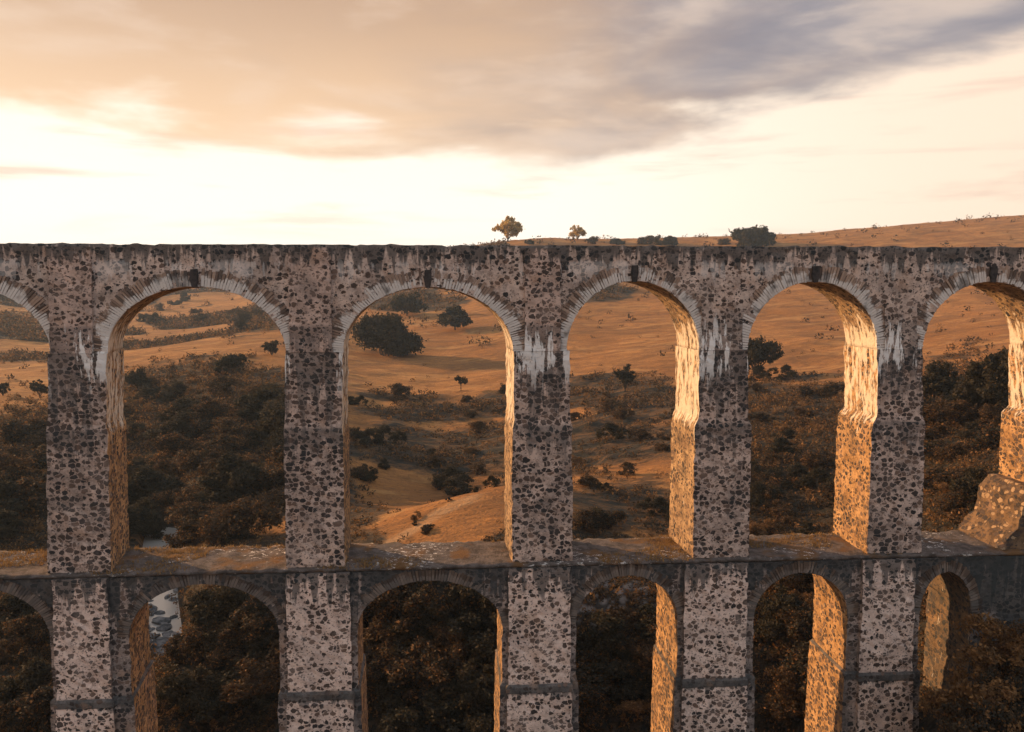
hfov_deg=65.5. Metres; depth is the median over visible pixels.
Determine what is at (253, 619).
shrub
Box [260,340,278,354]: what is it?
tree
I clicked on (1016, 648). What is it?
shrub
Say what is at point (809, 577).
shrub
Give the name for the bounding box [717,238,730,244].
shrub
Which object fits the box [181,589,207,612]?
shrub
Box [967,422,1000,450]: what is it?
shrub
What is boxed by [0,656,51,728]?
shrub
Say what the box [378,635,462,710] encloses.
shrub
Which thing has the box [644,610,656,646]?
shrub
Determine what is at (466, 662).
shrub
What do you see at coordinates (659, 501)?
shrub
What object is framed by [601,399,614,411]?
shrub
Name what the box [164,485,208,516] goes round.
shrub
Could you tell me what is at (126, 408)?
shrub
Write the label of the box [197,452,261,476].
shrub
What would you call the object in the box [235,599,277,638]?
shrub
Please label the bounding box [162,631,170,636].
boulder
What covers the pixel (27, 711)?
shrub
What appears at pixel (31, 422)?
shrub
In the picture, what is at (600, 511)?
shrub
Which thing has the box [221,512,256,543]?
shrub
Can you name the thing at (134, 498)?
shrub
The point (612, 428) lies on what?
shrub
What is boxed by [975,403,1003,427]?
shrub
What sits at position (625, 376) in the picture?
tree
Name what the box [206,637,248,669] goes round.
shrub
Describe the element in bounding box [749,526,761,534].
shrub
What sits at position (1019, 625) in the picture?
shrub
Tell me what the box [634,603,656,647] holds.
shrub
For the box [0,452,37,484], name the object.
shrub
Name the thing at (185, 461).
shrub
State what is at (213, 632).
shrub
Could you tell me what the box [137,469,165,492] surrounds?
shrub
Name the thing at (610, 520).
shrub
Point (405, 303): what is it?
tree
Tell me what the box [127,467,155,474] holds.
shrub
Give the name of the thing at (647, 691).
shrub
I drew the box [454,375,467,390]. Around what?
tree
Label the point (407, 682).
shrub
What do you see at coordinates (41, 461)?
shrub
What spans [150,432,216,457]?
shrub
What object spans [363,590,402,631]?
shrub
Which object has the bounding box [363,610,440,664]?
shrub
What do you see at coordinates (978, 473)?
shrub
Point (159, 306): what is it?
shrub
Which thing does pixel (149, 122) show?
sky
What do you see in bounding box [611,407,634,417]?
shrub
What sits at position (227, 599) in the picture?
shrub
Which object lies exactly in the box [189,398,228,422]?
shrub
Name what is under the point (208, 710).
shrub
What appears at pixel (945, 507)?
shrub
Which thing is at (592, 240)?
shrub
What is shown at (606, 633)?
shrub
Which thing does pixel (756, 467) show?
shrub
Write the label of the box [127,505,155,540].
shrub
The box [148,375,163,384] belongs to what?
shrub
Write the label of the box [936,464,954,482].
shrub
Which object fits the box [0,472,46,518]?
shrub
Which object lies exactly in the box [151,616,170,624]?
boulder
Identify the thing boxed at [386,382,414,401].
shrub
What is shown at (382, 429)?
shrub
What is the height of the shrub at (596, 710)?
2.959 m
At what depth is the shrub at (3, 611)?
71.09 m
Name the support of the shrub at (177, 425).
on the hillside ground at (406, 487)
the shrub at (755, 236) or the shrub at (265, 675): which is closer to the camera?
the shrub at (265, 675)
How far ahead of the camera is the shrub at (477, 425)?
163.41 m
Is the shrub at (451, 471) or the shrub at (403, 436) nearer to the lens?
the shrub at (451, 471)
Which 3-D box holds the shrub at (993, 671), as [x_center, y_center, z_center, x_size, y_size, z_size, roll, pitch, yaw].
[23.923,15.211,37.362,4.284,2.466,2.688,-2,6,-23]
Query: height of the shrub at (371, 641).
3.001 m
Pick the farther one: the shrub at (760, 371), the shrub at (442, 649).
the shrub at (760, 371)
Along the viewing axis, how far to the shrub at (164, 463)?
127.06 m
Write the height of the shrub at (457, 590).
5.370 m
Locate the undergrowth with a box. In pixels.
[0,212,1021,731]
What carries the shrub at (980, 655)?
on the hillside ground at (406, 487)
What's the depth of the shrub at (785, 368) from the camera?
176.75 m
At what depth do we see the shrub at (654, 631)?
59.77 m
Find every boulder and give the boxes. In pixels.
[148,603,157,612]
[150,642,162,649]
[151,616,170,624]
[151,636,170,644]
[153,647,165,656]
[154,610,164,614]
[156,622,171,631]
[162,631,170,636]
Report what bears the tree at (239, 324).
on the hillside ground at (406, 487)
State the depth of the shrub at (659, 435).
129.56 m
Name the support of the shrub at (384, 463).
on the hillside ground at (406, 487)
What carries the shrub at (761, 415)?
on the hillside ground at (406, 487)
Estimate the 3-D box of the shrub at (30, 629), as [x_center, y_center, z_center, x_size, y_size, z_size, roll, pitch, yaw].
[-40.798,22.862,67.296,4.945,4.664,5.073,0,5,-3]
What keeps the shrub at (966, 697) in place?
on the hillside ground at (406, 487)
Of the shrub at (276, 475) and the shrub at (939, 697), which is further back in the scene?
the shrub at (276, 475)
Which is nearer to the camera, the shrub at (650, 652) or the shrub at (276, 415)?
the shrub at (650, 652)
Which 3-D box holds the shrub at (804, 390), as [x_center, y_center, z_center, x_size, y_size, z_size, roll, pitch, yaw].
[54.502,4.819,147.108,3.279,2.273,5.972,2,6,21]
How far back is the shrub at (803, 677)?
53.54 m
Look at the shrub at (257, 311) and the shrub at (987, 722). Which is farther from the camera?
the shrub at (257, 311)
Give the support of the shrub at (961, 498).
on the hillside ground at (406, 487)
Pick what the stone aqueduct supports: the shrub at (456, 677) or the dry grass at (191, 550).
the dry grass at (191, 550)
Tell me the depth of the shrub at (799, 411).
128.29 m
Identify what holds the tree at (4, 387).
on the hillside ground at (406, 487)
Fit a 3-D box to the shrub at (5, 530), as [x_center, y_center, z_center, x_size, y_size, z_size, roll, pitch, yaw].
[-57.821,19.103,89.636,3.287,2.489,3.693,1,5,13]
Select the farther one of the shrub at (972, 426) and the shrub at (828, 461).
the shrub at (828, 461)
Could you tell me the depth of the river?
87.00 m
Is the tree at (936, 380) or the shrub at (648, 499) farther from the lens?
the tree at (936, 380)
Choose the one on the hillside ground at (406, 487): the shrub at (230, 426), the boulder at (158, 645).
the shrub at (230, 426)
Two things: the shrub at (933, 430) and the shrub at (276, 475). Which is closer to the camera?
the shrub at (933, 430)
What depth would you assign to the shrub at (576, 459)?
126.22 m
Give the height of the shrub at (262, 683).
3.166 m
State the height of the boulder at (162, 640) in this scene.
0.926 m
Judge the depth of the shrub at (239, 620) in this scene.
66.22 m
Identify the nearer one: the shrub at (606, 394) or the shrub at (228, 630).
the shrub at (228, 630)
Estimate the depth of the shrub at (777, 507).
87.98 m
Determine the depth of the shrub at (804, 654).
53.88 m
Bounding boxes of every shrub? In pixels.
[0,417,46,442]
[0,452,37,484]
[0,468,37,496]
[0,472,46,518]
[0,525,19,547]
[0,593,35,629]
[0,601,26,632]
[0,612,50,664]
[0,636,42,663]
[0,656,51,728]
[0,670,52,711]
[0,676,35,707]
[0,679,52,731]
[22,428,46,444]
[24,416,47,434]
[26,444,46,469]
[28,468,46,475]
[32,697,50,724]
[123,403,137,415]
[126,421,146,437]
[127,456,155,469]
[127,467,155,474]
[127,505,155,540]
[128,464,185,500]
[128,465,148,503]
[129,497,167,538]
[132,386,158,401]
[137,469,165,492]
[138,313,148,321]
[141,417,194,440]
[142,383,163,393]
[143,425,183,444]
[146,312,163,323]
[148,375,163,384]
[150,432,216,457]
[152,395,228,422]
[152,458,180,473]
[154,303,164,310]
[156,662,218,713]
[158,379,187,400]
[160,633,187,666]
[161,500,219,548]
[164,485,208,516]
[166,449,212,473]
[167,299,181,304]
[173,395,212,419]
[176,626,248,665]
[179,291,190,300]
[180,620,227,646]
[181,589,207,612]
[188,308,202,312]
[188,419,220,437]
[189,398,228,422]
[189,585,250,631]
[191,313,210,322]
[192,666,276,726]
[194,472,247,503]
[195,450,263,497]
[195,495,283,545]
[196,584,219,604]
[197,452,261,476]
[201,619,243,660]
[202,375,241,396]
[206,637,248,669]
[208,417,255,443]
[217,616,275,639]
[218,434,253,450]
[219,638,279,703]
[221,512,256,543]
[222,658,259,706]
[225,308,237,314]
[227,404,262,421]
[229,594,277,646]
[231,631,274,668]
[232,311,251,323]
[232,383,282,422]
[233,309,247,316]
[235,460,270,490]
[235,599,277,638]
[235,607,244,626]
[237,660,279,698]
[240,382,284,411]
[246,647,279,678]
[247,399,284,445]
[250,308,264,315]
[254,465,284,487]
[256,392,284,433]
[261,486,285,509]
[261,700,277,720]
[262,426,283,449]
[270,443,283,461]
[348,396,358,404]
[349,426,362,439]
[350,463,368,473]
[350,465,377,478]
[351,426,384,445]
[354,395,368,405]
[360,470,377,481]
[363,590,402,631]
[363,603,382,625]
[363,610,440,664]
[363,626,380,663]
[364,617,413,663]
[365,643,401,699]
[366,662,411,697]
[366,673,425,704]
[368,581,443,620]
[370,423,399,445]
[373,684,428,731]
[378,457,391,469]
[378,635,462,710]
[380,687,493,731]
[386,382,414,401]
[395,428,407,440]
[396,632,483,676]
[401,582,488,624]
[407,600,454,646]
[410,510,421,520]
[420,524,430,534]
[425,448,435,454]
[425,672,494,731]
[426,621,471,659]
[427,454,445,467]
[430,472,449,487]
[430,654,461,698]
[432,465,475,489]
[437,686,493,731]
[441,474,472,496]
[444,584,496,641]
[444,652,494,678]
[446,602,496,636]
[452,629,496,696]
[460,395,473,402]
[462,410,477,417]
[463,447,478,453]
[468,421,487,432]
[469,461,485,474]
[481,475,499,487]
[497,383,505,393]
[524,239,533,244]
[570,412,580,420]
[572,454,583,464]
[575,506,608,528]
[575,509,601,529]
[575,608,635,660]
[577,475,600,486]
[578,693,611,728]
[579,635,652,698]
[583,649,650,701]
[584,236,598,243]
[595,420,628,438]
[596,482,604,488]
[596,510,627,529]
[599,482,612,490]
[600,607,653,639]
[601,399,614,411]
[601,603,639,622]
[602,391,611,397]
[609,237,625,244]
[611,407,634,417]
[613,698,651,725]
[615,634,653,685]
[617,461,636,474]
[629,427,653,441]
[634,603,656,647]
[635,496,669,516]
[637,235,656,243]
[637,624,656,647]
[637,667,652,701]
[638,636,655,659]
[640,497,653,506]
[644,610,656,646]
[654,235,678,245]
[655,443,670,450]
[656,433,670,440]
[664,511,669,520]
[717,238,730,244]
[728,225,776,246]
[748,363,771,381]
[748,382,766,392]
[748,412,775,421]
[749,518,781,533]
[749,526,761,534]
[750,470,765,483]
[750,479,786,511]
[751,458,763,473]
[753,594,812,644]
[754,692,805,725]
[761,450,788,464]
[762,662,806,724]
[763,499,797,525]
[764,463,818,488]
[764,518,782,532]
[765,433,794,453]
[766,574,805,593]
[766,584,813,607]
[768,363,796,380]
[770,526,782,534]
[772,575,798,592]
[772,609,812,652]
[777,647,807,694]
[780,428,794,438]
[783,573,813,591]
[783,639,809,673]
[787,582,813,605]
[787,599,813,640]
[793,407,819,416]
[796,519,817,534]
[797,467,834,490]
[798,385,815,396]
[800,450,824,467]
[802,451,834,467]
[816,382,844,395]
[816,478,834,504]
[824,391,834,396]
[914,686,965,718]
[922,395,947,422]
[923,398,979,428]
[924,424,947,440]
[924,439,947,457]
[924,468,967,489]
[932,481,962,493]
[934,441,978,460]
[934,497,961,518]
[934,697,1021,731]
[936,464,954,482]
[941,491,970,513]
[945,664,1023,723]
[947,466,998,508]
[947,640,1022,675]
[950,470,992,478]
[950,609,1023,647]
[952,696,1023,731]
[954,489,977,503]
[954,679,1022,720]
[957,419,981,439]
[961,463,992,490]
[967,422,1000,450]
[968,502,975,510]
[969,688,1023,731]
[971,655,1023,690]
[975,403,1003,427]
[978,673,1023,723]
[988,630,1023,677]
[993,657,1023,680]
[1008,618,1023,657]
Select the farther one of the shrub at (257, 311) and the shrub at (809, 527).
the shrub at (257, 311)
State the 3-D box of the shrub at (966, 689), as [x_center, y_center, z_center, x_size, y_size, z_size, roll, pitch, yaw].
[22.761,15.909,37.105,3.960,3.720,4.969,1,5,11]
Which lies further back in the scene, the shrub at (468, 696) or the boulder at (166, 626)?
the boulder at (166, 626)
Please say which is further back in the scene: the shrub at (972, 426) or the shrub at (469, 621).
the shrub at (972, 426)
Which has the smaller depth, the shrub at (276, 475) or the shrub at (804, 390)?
the shrub at (276, 475)
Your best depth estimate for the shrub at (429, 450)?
141.68 m
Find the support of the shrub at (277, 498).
on the hillside ground at (406, 487)
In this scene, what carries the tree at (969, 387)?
on the hillside ground at (406, 487)
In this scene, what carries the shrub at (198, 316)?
on the hillside ground at (406, 487)
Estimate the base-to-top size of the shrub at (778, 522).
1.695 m
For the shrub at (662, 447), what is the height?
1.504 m
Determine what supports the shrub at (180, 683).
on the hillside ground at (406, 487)
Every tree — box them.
[0,382,11,395]
[29,379,47,397]
[124,367,154,390]
[213,353,247,374]
[234,320,248,329]
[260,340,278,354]
[350,312,426,356]
[387,291,428,315]
[435,304,472,329]
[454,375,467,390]
[491,215,522,239]
[568,224,586,239]
[612,364,635,391]
[748,335,784,377]
[922,360,963,401]
[950,360,1007,417]
[980,347,1008,408]
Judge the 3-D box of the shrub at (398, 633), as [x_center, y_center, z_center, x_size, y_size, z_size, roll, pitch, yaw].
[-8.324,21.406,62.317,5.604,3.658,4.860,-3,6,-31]
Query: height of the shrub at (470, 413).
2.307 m
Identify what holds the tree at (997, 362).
on the hillside ground at (406, 487)
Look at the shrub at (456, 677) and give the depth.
58.33 m
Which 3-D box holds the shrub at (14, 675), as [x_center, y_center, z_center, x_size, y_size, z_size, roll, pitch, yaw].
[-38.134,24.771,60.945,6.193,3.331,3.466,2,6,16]
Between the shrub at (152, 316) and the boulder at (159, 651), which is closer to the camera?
the boulder at (159, 651)
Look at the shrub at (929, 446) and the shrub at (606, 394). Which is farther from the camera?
the shrub at (606, 394)
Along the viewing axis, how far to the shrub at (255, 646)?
63.47 m
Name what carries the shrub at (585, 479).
on the hillside ground at (406, 487)
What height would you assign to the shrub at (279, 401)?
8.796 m
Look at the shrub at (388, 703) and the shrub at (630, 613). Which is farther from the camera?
the shrub at (630, 613)
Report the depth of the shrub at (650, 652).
57.51 m
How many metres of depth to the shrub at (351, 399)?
178.11 m
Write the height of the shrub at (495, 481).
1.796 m
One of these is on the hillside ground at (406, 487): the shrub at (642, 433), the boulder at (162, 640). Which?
the shrub at (642, 433)
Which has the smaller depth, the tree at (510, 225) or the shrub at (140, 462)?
the shrub at (140, 462)
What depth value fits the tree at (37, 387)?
184.58 m
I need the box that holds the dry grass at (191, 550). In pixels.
[0,531,905,574]
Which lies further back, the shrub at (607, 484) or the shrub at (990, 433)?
the shrub at (607, 484)
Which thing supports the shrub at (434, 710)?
on the hillside ground at (406, 487)
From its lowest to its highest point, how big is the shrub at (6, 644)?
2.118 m
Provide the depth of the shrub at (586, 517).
83.07 m
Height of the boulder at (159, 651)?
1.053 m
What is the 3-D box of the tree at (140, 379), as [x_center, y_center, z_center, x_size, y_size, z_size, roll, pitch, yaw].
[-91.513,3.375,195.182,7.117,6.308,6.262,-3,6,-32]
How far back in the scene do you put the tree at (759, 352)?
183.38 m
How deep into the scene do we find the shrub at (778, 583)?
62.65 m
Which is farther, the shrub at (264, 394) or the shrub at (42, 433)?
the shrub at (264, 394)
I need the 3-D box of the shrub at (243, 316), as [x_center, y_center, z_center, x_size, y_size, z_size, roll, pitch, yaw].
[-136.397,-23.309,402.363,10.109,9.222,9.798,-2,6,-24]
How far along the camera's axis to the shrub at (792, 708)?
52.47 m
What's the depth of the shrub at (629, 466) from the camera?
109.32 m
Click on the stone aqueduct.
(538, 575)
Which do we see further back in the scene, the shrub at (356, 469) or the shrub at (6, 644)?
the shrub at (356, 469)
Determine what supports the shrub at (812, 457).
on the hillside ground at (406, 487)
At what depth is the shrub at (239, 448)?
133.57 m
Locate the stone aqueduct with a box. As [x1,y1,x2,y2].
[0,243,1023,731]
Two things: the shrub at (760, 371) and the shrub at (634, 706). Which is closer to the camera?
the shrub at (634, 706)
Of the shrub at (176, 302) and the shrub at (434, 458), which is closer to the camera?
the shrub at (434, 458)
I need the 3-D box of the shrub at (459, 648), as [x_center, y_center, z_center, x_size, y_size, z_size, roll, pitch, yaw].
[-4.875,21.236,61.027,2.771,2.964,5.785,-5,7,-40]
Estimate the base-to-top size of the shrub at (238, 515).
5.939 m
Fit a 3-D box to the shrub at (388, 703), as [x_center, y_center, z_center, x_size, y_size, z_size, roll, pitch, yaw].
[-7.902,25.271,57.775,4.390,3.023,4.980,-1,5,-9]
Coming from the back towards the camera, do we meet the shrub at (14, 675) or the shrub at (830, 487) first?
the shrub at (830, 487)
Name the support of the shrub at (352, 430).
on the hillside ground at (406, 487)
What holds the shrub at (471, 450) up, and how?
on the hillside ground at (406, 487)
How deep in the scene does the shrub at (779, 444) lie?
106.31 m
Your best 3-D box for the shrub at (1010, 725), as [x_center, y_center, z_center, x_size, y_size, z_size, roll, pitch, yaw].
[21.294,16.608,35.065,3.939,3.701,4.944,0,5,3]
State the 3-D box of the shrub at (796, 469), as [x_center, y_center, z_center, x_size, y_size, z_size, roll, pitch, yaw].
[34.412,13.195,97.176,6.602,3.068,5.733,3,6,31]
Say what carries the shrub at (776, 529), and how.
on the hillside ground at (406, 487)
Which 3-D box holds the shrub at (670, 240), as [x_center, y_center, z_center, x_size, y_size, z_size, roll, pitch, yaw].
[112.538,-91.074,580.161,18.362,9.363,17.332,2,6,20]
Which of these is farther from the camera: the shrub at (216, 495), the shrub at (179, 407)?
the shrub at (179, 407)
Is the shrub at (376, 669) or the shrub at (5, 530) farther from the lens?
the shrub at (5, 530)
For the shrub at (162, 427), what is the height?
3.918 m
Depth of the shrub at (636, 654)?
58.67 m
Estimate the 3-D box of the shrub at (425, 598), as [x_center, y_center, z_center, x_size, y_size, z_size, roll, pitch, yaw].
[-4.340,18.850,63.330,5.347,4.078,8.473,5,7,42]
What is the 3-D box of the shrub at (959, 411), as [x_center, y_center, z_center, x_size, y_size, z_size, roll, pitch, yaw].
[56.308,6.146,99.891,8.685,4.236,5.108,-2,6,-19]
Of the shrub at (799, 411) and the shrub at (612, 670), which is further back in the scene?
the shrub at (799, 411)
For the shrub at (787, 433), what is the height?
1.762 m
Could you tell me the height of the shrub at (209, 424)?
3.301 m
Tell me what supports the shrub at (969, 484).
on the hillside ground at (406, 487)
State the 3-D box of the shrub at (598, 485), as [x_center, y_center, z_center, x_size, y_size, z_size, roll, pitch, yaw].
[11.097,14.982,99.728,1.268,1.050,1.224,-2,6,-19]
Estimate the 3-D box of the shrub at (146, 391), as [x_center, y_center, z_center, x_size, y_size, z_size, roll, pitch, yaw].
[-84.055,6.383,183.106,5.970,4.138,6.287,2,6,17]
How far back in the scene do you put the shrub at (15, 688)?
59.15 m
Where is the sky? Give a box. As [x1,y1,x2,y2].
[0,0,1023,246]
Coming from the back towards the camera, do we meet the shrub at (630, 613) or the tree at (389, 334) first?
the tree at (389, 334)
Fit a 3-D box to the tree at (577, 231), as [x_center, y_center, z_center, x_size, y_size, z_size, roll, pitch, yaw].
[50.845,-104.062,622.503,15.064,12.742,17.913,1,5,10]
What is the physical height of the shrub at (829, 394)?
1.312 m
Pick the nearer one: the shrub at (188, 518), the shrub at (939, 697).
the shrub at (939, 697)
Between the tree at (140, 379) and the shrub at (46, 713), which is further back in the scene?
the tree at (140, 379)
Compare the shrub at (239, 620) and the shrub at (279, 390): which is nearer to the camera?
the shrub at (239, 620)
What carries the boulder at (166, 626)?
in the river
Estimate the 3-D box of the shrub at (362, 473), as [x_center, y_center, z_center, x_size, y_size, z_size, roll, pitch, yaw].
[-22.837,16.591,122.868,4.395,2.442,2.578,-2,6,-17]
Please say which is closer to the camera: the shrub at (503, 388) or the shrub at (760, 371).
the shrub at (760, 371)
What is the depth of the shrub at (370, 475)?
121.87 m
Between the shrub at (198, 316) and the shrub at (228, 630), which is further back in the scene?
the shrub at (198, 316)
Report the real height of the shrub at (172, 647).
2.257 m
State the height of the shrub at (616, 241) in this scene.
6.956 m
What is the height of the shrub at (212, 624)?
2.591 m
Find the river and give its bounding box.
[143,527,181,657]
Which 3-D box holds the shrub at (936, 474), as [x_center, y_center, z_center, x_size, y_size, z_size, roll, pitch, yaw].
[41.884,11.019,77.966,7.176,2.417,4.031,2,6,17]
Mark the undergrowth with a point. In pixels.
(138, 436)
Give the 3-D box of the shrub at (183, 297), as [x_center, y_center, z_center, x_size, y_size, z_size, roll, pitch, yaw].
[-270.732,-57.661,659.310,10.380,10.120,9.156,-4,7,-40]
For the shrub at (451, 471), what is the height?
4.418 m
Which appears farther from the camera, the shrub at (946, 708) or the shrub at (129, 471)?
the shrub at (129, 471)
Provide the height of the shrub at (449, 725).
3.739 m
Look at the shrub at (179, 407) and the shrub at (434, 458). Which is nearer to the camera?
the shrub at (434, 458)
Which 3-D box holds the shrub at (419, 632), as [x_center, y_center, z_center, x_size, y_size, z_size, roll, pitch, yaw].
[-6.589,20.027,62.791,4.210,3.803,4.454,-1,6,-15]
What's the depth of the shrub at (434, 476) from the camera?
128.51 m
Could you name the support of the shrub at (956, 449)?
on the hillside ground at (406, 487)
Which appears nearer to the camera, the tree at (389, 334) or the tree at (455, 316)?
the tree at (389, 334)
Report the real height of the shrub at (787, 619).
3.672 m
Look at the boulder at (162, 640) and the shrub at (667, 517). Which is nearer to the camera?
the boulder at (162, 640)
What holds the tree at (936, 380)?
on the hillside ground at (406, 487)
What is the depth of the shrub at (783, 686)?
52.79 m
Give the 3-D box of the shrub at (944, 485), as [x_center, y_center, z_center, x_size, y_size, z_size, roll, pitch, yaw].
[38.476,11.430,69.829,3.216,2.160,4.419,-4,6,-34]
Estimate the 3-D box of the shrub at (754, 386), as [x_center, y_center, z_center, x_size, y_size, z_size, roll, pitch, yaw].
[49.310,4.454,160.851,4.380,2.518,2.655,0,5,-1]
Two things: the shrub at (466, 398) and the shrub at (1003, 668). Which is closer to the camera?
the shrub at (1003, 668)
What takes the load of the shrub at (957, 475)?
on the hillside ground at (406, 487)
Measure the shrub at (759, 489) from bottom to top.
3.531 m
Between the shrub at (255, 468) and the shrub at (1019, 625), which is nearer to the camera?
the shrub at (1019, 625)
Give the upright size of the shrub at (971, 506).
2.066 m
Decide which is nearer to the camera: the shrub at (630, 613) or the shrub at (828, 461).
the shrub at (630, 613)
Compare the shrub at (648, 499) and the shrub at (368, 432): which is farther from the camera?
the shrub at (368, 432)
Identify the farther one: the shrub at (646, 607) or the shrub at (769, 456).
the shrub at (769, 456)
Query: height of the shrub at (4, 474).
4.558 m
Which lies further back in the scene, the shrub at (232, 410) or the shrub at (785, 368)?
the shrub at (785, 368)
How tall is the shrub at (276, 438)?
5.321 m
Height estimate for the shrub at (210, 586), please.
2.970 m
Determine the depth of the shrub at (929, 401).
105.39 m
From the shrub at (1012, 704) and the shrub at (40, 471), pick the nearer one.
the shrub at (1012, 704)
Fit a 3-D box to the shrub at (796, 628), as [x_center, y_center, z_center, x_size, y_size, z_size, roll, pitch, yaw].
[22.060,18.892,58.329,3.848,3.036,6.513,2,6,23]
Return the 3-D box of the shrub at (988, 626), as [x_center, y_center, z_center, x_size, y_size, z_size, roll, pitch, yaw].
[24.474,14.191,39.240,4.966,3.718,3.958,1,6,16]
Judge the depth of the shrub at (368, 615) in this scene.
64.98 m
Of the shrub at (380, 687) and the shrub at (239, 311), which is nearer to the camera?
the shrub at (380, 687)
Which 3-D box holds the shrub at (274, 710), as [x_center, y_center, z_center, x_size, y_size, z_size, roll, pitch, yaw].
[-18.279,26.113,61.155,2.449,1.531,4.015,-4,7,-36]
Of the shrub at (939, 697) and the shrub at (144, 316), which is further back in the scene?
the shrub at (144, 316)
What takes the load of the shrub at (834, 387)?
on the hillside ground at (406, 487)
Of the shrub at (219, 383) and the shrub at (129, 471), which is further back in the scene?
the shrub at (219, 383)
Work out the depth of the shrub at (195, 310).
547.50 m
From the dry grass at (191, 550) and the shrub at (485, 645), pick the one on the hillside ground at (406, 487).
the shrub at (485, 645)
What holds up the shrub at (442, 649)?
on the hillside ground at (406, 487)
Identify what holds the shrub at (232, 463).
on the hillside ground at (406, 487)
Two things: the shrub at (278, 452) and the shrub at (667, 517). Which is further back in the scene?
the shrub at (278, 452)
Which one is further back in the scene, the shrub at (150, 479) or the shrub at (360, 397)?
the shrub at (360, 397)
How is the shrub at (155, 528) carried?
on the hillside ground at (406, 487)
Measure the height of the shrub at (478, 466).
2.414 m
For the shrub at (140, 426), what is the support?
on the hillside ground at (406, 487)
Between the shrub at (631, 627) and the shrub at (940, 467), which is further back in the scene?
the shrub at (940, 467)
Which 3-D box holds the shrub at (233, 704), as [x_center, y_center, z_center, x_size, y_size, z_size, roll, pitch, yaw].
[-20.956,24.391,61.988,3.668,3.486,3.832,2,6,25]
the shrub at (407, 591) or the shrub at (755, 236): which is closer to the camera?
the shrub at (407, 591)
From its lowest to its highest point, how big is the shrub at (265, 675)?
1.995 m
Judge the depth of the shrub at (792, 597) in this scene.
60.59 m
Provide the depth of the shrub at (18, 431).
135.65 m
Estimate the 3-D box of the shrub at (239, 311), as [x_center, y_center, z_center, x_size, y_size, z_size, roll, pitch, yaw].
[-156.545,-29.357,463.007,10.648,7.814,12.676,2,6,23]
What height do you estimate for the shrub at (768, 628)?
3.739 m
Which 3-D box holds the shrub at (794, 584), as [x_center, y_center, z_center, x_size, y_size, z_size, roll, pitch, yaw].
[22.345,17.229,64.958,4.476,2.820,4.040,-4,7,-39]
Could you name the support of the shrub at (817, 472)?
on the hillside ground at (406, 487)
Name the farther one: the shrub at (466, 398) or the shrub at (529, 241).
the shrub at (529, 241)
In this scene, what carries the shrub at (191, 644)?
on the hillside ground at (406, 487)
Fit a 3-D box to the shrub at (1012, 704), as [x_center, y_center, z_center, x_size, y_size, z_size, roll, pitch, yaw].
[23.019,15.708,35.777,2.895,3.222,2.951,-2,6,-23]
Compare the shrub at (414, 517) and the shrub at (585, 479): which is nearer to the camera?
the shrub at (414, 517)
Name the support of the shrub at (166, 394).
on the hillside ground at (406, 487)
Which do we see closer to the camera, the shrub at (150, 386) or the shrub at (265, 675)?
the shrub at (265, 675)
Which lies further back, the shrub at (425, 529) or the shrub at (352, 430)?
the shrub at (352, 430)
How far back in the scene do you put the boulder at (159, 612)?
84.14 m
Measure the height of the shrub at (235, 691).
3.314 m
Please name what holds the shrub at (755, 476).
on the hillside ground at (406, 487)
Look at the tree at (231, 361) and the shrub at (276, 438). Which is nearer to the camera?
the shrub at (276, 438)
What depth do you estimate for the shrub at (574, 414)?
154.85 m
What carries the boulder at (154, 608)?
in the river
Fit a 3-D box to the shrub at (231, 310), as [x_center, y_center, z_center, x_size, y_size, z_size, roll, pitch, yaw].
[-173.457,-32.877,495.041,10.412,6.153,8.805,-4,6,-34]
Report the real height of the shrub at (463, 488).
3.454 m
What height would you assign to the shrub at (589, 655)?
3.370 m
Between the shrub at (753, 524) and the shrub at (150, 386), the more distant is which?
the shrub at (150, 386)
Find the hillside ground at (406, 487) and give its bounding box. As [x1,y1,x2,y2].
[0,215,1023,731]
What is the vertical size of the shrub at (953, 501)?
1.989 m
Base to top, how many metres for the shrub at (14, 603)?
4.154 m
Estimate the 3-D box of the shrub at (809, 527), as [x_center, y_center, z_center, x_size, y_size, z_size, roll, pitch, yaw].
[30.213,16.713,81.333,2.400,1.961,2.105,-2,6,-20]
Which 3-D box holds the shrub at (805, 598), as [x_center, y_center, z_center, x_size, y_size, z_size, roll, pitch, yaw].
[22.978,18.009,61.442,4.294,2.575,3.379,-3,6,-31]
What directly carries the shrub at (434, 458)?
on the hillside ground at (406, 487)
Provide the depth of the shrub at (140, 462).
130.56 m
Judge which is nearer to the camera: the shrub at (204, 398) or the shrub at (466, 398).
the shrub at (204, 398)
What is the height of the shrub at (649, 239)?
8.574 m
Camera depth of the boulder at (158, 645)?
75.94 m
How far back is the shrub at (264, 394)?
148.02 m
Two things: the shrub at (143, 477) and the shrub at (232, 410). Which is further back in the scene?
the shrub at (232, 410)
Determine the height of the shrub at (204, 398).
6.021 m

